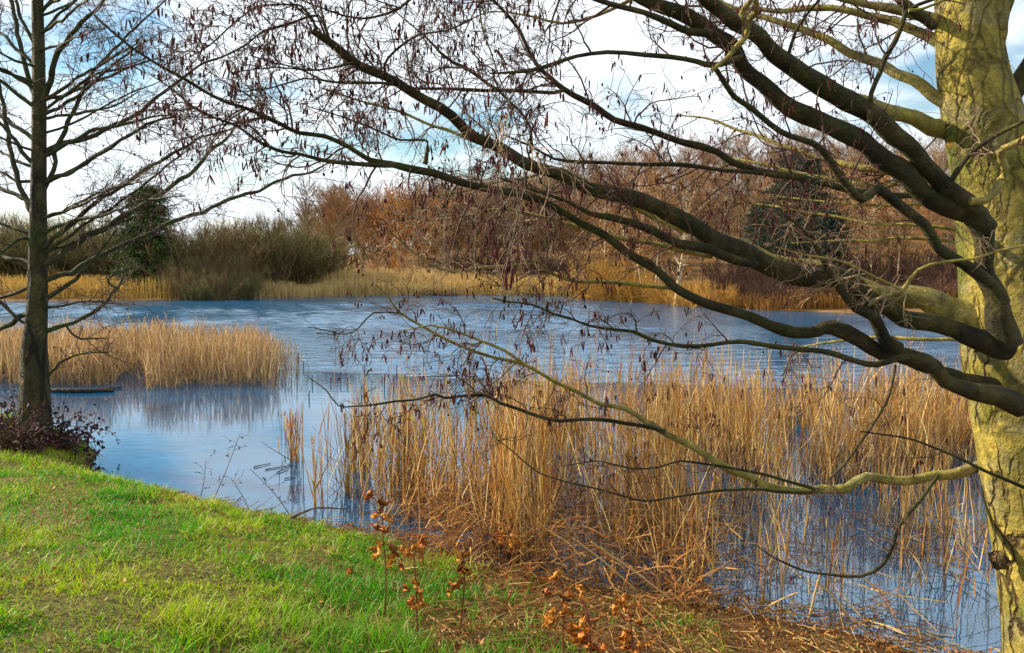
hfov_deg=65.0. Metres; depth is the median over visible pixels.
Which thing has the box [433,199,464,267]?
bare tree
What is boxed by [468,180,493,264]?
bare tree
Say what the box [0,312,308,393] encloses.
reed bed
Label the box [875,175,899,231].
bare tree
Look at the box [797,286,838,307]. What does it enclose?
shrub
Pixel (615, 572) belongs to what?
broken reed stalk
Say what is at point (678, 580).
broken reed stalk
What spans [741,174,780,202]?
bare tree
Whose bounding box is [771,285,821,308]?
shrub
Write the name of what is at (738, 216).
bare tree
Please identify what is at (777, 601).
broken reed stalk
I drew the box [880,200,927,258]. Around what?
bare tree
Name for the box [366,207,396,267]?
bare tree
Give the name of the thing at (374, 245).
copper leaved tree
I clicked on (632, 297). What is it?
shrub
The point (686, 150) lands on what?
bare tree
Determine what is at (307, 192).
bare tree
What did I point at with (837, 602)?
broken reed stalk
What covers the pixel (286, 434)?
reed clump
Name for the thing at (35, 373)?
alder tree
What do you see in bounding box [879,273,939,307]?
shrub
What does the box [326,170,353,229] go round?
bare tree
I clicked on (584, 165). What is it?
bare tree
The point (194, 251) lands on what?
shrub
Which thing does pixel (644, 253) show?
birch tree
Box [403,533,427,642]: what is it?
withered plant
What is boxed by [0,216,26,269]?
shrub
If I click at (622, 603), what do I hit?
withered plant
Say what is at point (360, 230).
bare tree
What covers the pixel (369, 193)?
bare tree
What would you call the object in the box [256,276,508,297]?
reed bed
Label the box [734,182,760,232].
bare tree
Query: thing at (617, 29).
sky
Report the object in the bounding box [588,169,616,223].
bare tree
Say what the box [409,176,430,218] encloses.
bare tree
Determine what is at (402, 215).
bare tree
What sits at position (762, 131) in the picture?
bare tree
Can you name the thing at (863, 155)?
bare tree
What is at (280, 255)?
shrub
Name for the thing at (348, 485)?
reed clump
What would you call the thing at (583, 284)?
shrub
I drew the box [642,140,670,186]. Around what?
bare tree
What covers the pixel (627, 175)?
bare tree
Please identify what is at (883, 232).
birch tree
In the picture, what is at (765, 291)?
shrub
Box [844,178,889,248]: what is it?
birch tree
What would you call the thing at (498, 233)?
bare tree
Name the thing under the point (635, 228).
birch tree
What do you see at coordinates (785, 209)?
birch tree
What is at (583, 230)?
bare tree
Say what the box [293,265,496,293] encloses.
reed bed
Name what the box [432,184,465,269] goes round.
bare tree
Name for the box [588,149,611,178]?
bare tree
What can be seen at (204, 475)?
weed
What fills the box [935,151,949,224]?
bare tree
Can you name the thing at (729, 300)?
shrub
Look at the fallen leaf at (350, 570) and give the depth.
5.66 m
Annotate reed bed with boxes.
[0,269,203,299]
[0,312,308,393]
[231,287,286,298]
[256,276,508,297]
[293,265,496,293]
[302,312,999,632]
[417,270,642,296]
[569,283,741,303]
[712,281,957,310]
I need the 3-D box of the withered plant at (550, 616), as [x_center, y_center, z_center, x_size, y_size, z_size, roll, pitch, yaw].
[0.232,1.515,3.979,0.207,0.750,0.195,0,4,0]
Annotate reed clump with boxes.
[262,404,302,461]
[280,405,289,440]
[299,432,333,507]
[318,374,383,471]
[322,412,367,495]
[395,385,435,494]
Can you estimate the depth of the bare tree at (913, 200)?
102.84 m
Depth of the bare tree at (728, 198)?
101.95 m
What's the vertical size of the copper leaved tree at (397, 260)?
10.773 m
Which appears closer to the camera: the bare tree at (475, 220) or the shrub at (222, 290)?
the shrub at (222, 290)
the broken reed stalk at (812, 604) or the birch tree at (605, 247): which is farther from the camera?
the birch tree at (605, 247)
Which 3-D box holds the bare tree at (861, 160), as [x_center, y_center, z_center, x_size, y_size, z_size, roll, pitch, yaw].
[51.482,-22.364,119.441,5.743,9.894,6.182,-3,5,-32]
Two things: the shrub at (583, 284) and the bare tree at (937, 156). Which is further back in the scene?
the bare tree at (937, 156)
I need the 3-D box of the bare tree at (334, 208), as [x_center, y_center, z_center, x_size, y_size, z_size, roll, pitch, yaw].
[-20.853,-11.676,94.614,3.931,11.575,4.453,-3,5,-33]
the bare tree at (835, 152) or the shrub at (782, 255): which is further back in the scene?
the bare tree at (835, 152)
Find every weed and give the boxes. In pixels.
[195,450,215,500]
[214,434,246,498]
[223,469,248,509]
[250,469,297,512]
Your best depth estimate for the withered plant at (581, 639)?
3.74 m
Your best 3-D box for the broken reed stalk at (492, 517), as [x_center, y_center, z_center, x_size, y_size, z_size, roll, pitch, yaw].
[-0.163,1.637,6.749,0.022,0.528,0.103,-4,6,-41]
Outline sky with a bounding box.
[0,0,1023,254]
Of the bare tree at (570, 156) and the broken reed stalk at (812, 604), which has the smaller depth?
the broken reed stalk at (812, 604)
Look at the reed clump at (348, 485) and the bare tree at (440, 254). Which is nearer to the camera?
the reed clump at (348, 485)
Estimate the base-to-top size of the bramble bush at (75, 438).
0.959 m
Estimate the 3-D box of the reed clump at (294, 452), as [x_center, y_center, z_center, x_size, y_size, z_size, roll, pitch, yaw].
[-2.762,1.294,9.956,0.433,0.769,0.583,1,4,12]
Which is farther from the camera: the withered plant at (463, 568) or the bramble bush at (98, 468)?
the bramble bush at (98, 468)
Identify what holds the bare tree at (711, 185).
on the ground at (196, 572)
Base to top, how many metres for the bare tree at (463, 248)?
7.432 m
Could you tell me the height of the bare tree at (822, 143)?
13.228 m
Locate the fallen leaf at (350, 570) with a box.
[346,567,356,574]
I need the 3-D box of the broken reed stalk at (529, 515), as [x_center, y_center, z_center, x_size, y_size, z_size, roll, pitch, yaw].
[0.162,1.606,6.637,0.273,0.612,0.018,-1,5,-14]
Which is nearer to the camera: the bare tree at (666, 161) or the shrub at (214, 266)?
the shrub at (214, 266)
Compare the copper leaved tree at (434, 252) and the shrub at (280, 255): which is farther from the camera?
the copper leaved tree at (434, 252)
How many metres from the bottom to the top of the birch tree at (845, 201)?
9.740 m
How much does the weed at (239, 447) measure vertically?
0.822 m
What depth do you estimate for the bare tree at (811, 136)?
143.49 m
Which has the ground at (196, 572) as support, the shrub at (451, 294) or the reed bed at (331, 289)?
the shrub at (451, 294)
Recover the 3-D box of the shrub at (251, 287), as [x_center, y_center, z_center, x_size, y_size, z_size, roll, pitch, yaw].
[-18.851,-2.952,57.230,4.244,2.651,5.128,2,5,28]
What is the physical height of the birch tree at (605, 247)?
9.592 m
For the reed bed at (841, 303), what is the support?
on the ground at (196, 572)
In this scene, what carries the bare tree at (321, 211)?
on the ground at (196, 572)
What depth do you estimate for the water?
12.68 m
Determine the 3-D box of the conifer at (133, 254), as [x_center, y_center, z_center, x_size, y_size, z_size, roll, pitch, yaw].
[-26.963,-6.268,59.128,6.848,8.392,6.977,-3,5,-35]
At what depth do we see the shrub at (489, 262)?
79.16 m
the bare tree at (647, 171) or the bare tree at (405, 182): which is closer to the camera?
the bare tree at (405, 182)
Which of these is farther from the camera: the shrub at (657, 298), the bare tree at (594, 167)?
the bare tree at (594, 167)
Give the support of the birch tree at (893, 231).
on the ground at (196, 572)
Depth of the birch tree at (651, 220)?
56.18 m
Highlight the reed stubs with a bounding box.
[285,353,423,399]
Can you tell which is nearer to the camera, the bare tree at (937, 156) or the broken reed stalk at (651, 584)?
the broken reed stalk at (651, 584)
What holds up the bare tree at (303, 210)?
on the ground at (196, 572)
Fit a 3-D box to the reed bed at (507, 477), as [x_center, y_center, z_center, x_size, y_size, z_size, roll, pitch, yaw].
[2.818,0.984,8.649,10.864,2.482,8.465,0,4,0]
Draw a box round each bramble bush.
[0,370,94,433]
[0,394,120,460]
[0,401,81,457]
[69,447,112,473]
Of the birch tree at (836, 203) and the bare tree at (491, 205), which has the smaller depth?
the birch tree at (836, 203)
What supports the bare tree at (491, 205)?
on the ground at (196, 572)
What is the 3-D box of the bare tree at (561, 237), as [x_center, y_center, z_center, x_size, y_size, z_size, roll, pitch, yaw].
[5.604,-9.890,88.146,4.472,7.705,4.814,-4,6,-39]
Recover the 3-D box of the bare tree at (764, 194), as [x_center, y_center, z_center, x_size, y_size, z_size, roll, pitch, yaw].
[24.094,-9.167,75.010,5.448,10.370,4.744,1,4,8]
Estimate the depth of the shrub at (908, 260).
61.19 m
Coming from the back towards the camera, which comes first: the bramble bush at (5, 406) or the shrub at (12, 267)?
the shrub at (12, 267)
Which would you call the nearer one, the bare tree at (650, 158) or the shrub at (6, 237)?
the shrub at (6, 237)
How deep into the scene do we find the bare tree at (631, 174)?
110.48 m
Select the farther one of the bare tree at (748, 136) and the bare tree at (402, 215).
the bare tree at (748, 136)
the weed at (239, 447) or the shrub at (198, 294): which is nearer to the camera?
the weed at (239, 447)
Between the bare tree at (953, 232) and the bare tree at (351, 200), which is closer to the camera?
the bare tree at (953, 232)
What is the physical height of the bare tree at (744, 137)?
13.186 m
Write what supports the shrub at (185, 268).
on the ground at (196, 572)
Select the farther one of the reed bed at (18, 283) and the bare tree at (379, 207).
the bare tree at (379, 207)
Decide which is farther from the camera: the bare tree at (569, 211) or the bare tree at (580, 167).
the bare tree at (580, 167)
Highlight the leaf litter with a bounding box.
[166,491,999,652]
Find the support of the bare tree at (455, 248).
on the ground at (196, 572)
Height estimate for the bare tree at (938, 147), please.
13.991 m
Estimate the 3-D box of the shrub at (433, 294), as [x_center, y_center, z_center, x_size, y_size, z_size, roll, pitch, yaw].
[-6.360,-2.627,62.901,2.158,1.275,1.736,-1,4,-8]
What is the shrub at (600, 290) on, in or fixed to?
on the ground at (196, 572)
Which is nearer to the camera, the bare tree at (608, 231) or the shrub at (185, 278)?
the shrub at (185, 278)
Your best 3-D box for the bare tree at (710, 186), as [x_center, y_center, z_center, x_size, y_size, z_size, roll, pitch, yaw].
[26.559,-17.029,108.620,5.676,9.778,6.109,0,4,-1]
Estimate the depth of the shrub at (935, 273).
49.55 m
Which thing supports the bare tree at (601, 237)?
on the ground at (196, 572)
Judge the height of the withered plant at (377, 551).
0.815 m
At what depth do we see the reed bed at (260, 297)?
57.92 m
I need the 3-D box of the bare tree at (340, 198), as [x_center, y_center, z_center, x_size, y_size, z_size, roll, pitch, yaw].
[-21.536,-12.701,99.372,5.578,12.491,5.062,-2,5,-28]
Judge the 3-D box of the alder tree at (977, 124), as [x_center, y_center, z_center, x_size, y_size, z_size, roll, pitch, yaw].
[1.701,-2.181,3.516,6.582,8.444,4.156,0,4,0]
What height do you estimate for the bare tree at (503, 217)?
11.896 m
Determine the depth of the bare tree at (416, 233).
101.31 m
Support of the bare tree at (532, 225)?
on the ground at (196, 572)
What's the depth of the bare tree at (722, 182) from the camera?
79.54 m
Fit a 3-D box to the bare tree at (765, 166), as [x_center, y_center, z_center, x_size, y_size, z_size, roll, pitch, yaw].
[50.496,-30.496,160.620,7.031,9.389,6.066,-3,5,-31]
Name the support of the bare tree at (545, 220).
on the ground at (196, 572)
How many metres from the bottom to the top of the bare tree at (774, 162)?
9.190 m
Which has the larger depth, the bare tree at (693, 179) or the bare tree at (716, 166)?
the bare tree at (716, 166)
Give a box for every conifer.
[96,185,185,292]
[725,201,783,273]
[736,153,858,289]
[797,210,863,289]
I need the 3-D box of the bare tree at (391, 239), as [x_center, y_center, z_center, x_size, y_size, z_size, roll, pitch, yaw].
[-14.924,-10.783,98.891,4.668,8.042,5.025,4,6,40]
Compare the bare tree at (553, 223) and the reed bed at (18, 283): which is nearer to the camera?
the reed bed at (18, 283)
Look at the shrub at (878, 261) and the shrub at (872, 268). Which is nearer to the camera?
the shrub at (872, 268)
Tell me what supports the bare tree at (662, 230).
on the ground at (196, 572)
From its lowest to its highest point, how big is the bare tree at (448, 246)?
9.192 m
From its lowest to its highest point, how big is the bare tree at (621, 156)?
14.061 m
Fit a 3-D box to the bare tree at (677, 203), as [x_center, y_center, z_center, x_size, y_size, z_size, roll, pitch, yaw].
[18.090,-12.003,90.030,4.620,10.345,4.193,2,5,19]
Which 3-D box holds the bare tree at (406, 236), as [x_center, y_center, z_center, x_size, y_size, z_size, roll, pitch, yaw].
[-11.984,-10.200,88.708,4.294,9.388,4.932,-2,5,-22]
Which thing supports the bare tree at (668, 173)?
on the ground at (196, 572)
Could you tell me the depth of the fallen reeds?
6.29 m
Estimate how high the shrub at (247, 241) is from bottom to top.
7.135 m
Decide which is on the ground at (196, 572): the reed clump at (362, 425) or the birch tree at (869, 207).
the birch tree at (869, 207)
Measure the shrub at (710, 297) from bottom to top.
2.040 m
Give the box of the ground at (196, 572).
[0,192,955,652]
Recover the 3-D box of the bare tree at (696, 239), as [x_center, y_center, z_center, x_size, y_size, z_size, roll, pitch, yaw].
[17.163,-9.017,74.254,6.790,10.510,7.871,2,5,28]
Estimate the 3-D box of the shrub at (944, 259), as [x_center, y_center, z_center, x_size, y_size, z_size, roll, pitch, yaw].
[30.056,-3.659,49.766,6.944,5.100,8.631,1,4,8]
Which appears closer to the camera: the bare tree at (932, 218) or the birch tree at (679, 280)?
the birch tree at (679, 280)
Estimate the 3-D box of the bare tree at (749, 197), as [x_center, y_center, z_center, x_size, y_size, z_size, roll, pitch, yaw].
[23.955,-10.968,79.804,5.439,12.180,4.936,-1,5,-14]
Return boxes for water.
[0,295,1000,652]
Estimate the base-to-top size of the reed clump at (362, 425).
1.171 m
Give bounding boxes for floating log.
[51,388,113,392]
[98,387,121,388]
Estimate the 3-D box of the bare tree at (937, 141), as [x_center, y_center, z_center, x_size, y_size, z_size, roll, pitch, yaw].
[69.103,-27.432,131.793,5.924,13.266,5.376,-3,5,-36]
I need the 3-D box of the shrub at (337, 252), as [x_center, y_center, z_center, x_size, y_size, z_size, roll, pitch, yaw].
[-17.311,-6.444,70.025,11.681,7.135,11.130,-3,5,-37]
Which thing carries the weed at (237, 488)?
on the ground at (196, 572)
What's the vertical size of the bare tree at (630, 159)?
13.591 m
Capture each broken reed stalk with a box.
[489,492,496,549]
[516,485,544,552]
[556,520,577,550]
[573,538,638,592]
[591,541,679,605]
[667,561,695,594]
[760,592,796,612]
[808,575,820,617]
[816,581,848,617]
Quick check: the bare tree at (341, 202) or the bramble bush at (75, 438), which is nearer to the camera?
the bramble bush at (75, 438)
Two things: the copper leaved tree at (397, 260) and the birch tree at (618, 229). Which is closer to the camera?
the birch tree at (618, 229)
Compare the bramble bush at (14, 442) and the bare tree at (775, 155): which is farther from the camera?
the bare tree at (775, 155)
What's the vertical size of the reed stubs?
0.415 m
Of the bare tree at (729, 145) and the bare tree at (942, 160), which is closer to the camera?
the bare tree at (942, 160)
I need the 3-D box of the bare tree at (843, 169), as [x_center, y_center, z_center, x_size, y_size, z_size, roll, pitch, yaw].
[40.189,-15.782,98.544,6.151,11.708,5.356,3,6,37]
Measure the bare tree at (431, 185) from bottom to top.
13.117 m
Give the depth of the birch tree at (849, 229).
62.98 m
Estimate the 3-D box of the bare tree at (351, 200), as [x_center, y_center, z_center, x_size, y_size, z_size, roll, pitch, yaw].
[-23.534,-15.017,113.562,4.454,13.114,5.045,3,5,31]
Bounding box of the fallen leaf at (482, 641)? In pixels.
[475,637,487,651]
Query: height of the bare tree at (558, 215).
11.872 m
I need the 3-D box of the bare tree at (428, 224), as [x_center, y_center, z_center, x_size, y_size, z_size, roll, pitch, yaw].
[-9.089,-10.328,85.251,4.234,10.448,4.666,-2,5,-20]
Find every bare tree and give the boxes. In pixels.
[289,166,321,234]
[293,176,320,231]
[304,179,367,269]
[310,175,345,247]
[310,179,336,243]
[311,182,360,260]
[318,175,356,261]
[324,179,347,271]
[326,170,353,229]
[326,174,357,242]
[328,186,398,271]
[337,179,361,262]
[346,208,374,269]
[351,204,372,259]
[357,176,384,254]
[358,190,387,239]
[364,189,395,261]
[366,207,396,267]
[372,204,396,270]
[376,180,397,211]
[379,205,401,263]
[384,190,409,248]
[393,196,416,268]
[395,173,437,267]
[401,200,428,265]
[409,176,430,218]
[415,182,441,268]
[418,176,447,204]
[422,179,455,270]
[426,212,455,258]
[428,192,460,274]
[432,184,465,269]
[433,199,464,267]
[434,177,472,261]
[444,192,471,257]
[451,189,494,271]
[455,215,470,261]
[457,193,483,270]
[459,189,507,261]
[459,191,487,250]
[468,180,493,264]
[470,167,509,259]
[477,197,505,256]
[477,214,514,275]
[489,174,521,257]
[492,168,534,254]
[500,186,525,256]
[501,181,549,262]
[521,205,546,266]
[523,176,545,263]
[529,154,578,258]
[531,180,549,256]
[532,179,560,257]
[536,175,563,260]
[545,177,572,254]
[547,211,573,256]
[553,191,593,265]
[555,143,584,185]
[556,187,579,248]
[559,199,578,248]
[564,149,590,197]
[565,189,591,254]
[571,143,594,180]
[575,169,597,215]
[575,192,602,260]
[575,196,597,248]
[585,153,606,178]
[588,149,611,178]
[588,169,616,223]
[589,204,621,260]
[596,184,622,266]
[603,150,624,182]
[607,140,635,183]
[609,165,642,186]
[614,135,647,188]
[620,155,644,190]
[631,137,668,188]
[641,169,664,192]
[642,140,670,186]
[646,192,693,280]
[656,144,674,182]
[657,167,683,199]
[658,183,685,262]
[662,146,693,204]
[663,193,688,270]
[666,175,733,281]
[668,127,699,185]
[682,163,718,258]
[682,169,707,200]
[685,148,716,175]
[686,162,718,212]
[690,165,722,205]
[692,131,716,180]
[699,152,726,191]
[706,154,751,271]
[707,202,736,264]
[713,133,729,167]
[713,148,742,177]
[715,125,744,174]
[715,183,736,234]
[716,167,743,229]
[720,151,759,212]
[726,126,760,194]
[728,165,773,240]
[731,192,752,236]
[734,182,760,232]
[736,175,768,223]
[739,128,762,164]
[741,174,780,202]
[743,149,763,201]
[744,180,773,209]
[749,177,771,209]
[751,127,778,183]
[758,153,772,185]
[762,153,786,183]
[764,138,787,170]
[775,129,810,158]
[790,122,821,164]
[790,126,813,147]
[809,138,842,170]
[811,130,840,173]
[824,140,849,173]
[824,153,859,196]
[827,121,862,171]
[828,200,869,255]
[845,150,870,186]
[847,171,881,212]
[850,132,884,177]
[853,175,903,260]
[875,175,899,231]
[876,138,901,178]
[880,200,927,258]
[889,129,930,161]
[900,141,933,232]
[907,201,947,262]
[908,200,952,256]
[919,136,946,163]
[926,147,949,221]
[929,144,948,167]
[930,137,946,167]
[933,214,952,245]
[934,215,955,251]
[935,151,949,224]
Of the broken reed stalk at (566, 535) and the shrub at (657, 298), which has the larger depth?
the shrub at (657, 298)
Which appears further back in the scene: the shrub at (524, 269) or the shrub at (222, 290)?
the shrub at (524, 269)
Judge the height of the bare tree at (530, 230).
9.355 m
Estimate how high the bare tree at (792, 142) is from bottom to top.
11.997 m
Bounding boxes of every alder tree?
[0,0,352,439]
[19,0,1023,652]
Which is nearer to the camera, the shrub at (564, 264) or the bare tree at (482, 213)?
the shrub at (564, 264)
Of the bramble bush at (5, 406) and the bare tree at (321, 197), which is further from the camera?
the bare tree at (321, 197)
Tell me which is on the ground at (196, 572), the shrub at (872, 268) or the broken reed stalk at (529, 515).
the shrub at (872, 268)
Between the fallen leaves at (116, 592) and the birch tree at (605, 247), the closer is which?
the fallen leaves at (116, 592)
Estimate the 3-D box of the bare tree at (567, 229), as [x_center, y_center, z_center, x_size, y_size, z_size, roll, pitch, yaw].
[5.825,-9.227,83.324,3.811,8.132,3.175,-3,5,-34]
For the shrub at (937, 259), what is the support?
on the ground at (196, 572)
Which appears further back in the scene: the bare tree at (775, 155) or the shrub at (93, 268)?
the bare tree at (775, 155)
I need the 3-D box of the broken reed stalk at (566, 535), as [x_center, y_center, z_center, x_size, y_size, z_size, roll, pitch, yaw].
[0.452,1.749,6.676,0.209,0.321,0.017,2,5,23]
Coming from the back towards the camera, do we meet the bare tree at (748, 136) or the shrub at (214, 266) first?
the bare tree at (748, 136)
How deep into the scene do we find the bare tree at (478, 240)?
79.67 m
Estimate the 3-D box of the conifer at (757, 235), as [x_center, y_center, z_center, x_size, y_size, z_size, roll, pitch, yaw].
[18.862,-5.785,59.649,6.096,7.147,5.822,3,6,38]
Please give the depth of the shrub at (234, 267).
57.87 m
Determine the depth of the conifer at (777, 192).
54.90 m
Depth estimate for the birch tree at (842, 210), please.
62.26 m
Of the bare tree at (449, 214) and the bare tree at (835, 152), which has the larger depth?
the bare tree at (835, 152)
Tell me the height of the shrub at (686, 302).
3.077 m
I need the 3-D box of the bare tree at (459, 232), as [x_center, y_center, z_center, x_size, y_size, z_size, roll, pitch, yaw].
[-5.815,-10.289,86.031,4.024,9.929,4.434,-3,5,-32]
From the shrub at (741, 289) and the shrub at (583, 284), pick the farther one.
the shrub at (583, 284)
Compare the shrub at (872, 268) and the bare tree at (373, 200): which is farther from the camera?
the bare tree at (373, 200)
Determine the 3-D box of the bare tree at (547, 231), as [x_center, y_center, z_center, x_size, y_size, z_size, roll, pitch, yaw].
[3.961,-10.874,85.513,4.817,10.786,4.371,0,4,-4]
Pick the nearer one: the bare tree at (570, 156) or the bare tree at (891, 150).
the bare tree at (891, 150)
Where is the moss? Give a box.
[0,435,860,652]
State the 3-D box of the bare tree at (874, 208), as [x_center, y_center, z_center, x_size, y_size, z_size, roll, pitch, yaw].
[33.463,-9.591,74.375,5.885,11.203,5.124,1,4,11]
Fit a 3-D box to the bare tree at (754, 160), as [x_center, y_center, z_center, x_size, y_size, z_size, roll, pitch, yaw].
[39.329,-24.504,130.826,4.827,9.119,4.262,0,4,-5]
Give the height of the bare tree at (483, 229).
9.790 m
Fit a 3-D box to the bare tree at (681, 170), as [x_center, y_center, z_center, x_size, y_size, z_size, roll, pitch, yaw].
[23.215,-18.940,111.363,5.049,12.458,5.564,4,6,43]
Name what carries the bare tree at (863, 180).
on the ground at (196, 572)
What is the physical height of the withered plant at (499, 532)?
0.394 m
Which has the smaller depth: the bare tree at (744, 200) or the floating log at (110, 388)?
the floating log at (110, 388)
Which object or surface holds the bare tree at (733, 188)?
on the ground at (196, 572)
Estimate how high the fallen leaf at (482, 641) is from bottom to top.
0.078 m
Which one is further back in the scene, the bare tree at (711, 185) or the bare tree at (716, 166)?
the bare tree at (716, 166)
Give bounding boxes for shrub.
[0,204,115,281]
[0,207,52,276]
[0,212,119,274]
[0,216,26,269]
[0,216,73,282]
[4,207,131,277]
[60,225,176,277]
[108,227,214,267]
[131,214,265,274]
[135,253,230,296]
[138,257,199,296]
[155,264,213,299]
[163,208,307,270]
[168,250,249,282]
[171,273,233,300]
[181,209,321,290]
[185,210,337,281]
[188,206,378,285]
[188,268,251,300]
[196,253,276,295]
[221,269,279,298]
[276,212,375,284]
[419,289,442,295]
[431,288,462,296]
[437,244,486,274]
[476,249,522,279]
[512,253,555,278]
[520,242,593,277]
[558,252,629,298]
[564,247,662,300]
[614,268,676,302]
[636,280,689,303]
[650,271,716,307]
[696,257,771,297]
[698,286,737,305]
[703,280,753,307]
[722,271,785,305]
[739,278,788,308]
[744,239,826,291]
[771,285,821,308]
[782,243,851,290]
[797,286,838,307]
[845,254,882,280]
[851,243,918,280]
[862,264,907,285]
[871,241,951,285]
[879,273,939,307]
[884,251,957,288]
[909,243,956,285]
[924,271,957,297]
[928,242,956,277]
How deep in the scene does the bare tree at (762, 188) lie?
89.22 m
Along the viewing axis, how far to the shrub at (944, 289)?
42.74 m
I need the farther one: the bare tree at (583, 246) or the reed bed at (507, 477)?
the bare tree at (583, 246)
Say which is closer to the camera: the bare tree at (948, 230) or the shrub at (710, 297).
the shrub at (710, 297)
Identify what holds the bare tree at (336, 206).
on the ground at (196, 572)
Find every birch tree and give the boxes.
[585,172,631,266]
[602,171,652,281]
[605,202,633,263]
[606,180,647,278]
[622,166,677,276]
[626,212,652,282]
[633,166,678,283]
[634,173,678,281]
[655,162,716,304]
[765,168,803,256]
[817,161,873,253]
[821,183,850,227]
[823,171,864,268]
[823,189,857,258]
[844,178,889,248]
[844,209,858,261]
[848,178,889,265]
[851,178,893,255]
[851,203,888,277]
[872,188,924,274]
[873,199,916,259]
[874,186,907,269]
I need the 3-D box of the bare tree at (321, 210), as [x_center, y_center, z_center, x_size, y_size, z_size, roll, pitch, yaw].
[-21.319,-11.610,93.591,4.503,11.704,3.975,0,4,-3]
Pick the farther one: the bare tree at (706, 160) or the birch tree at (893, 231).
the bare tree at (706, 160)
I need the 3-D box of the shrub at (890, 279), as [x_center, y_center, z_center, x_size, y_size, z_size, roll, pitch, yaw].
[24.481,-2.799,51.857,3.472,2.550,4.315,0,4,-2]
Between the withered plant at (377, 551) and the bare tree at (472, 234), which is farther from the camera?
the bare tree at (472, 234)
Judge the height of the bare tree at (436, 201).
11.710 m
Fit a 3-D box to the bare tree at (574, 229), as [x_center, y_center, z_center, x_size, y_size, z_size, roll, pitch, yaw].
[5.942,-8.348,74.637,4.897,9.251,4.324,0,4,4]
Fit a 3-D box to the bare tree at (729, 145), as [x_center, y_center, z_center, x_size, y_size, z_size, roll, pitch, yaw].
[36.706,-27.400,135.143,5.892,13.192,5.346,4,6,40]
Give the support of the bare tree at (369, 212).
on the ground at (196, 572)
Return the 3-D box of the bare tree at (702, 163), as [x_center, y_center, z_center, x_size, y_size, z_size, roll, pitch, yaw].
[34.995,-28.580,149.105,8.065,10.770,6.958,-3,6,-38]
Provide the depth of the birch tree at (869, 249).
63.67 m
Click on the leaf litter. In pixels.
(643, 603)
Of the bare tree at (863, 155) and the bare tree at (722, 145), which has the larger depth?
the bare tree at (722, 145)
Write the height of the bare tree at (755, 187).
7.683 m
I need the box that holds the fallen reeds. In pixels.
[679,475,1000,652]
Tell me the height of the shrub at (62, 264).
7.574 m
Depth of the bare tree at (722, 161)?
144.07 m
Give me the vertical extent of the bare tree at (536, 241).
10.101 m
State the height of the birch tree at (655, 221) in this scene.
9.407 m
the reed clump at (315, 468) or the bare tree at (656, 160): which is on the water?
the reed clump at (315, 468)
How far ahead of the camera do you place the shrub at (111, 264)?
65.26 m
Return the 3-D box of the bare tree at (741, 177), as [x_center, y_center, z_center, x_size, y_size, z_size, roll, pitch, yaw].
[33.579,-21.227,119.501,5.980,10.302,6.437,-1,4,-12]
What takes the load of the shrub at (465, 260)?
on the ground at (196, 572)
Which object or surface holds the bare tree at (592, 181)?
on the ground at (196, 572)
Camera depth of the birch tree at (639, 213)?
59.83 m
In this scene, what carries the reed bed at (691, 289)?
on the ground at (196, 572)
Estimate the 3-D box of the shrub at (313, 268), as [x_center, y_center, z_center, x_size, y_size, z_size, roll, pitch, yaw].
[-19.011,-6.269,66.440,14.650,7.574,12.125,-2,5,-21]
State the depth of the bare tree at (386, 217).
91.39 m
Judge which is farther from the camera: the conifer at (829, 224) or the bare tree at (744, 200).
the bare tree at (744, 200)
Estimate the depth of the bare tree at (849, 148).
132.37 m
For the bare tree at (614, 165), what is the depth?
134.10 m
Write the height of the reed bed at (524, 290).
2.227 m
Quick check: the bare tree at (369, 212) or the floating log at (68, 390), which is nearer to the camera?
the floating log at (68, 390)
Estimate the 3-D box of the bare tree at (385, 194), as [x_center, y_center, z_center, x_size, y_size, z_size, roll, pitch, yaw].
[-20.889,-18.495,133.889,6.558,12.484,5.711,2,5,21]
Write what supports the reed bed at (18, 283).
on the water
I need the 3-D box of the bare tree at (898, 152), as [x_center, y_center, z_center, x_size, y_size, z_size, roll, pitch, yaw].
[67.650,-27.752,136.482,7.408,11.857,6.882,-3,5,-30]
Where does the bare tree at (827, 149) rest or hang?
on the ground at (196, 572)
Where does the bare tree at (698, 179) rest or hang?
on the ground at (196, 572)
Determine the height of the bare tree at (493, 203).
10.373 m
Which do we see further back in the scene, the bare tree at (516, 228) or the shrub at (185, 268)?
the bare tree at (516, 228)
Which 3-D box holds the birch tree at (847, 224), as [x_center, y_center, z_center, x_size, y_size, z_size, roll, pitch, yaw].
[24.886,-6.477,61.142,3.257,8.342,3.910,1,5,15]
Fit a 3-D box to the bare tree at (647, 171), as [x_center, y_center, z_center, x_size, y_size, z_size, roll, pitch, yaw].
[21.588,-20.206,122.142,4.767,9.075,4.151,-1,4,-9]
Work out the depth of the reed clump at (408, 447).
8.44 m
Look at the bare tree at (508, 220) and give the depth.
84.44 m
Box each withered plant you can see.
[362,489,416,616]
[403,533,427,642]
[445,545,473,632]
[492,526,534,575]
[538,553,578,652]
[570,584,608,652]
[612,593,653,652]
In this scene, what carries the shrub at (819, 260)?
on the ground at (196, 572)
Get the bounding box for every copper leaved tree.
[358,205,404,269]
[369,173,440,273]
[407,186,459,271]
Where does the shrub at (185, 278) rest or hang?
on the ground at (196, 572)
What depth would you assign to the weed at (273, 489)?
7.14 m
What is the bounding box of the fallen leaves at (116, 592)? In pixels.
[0,446,594,652]

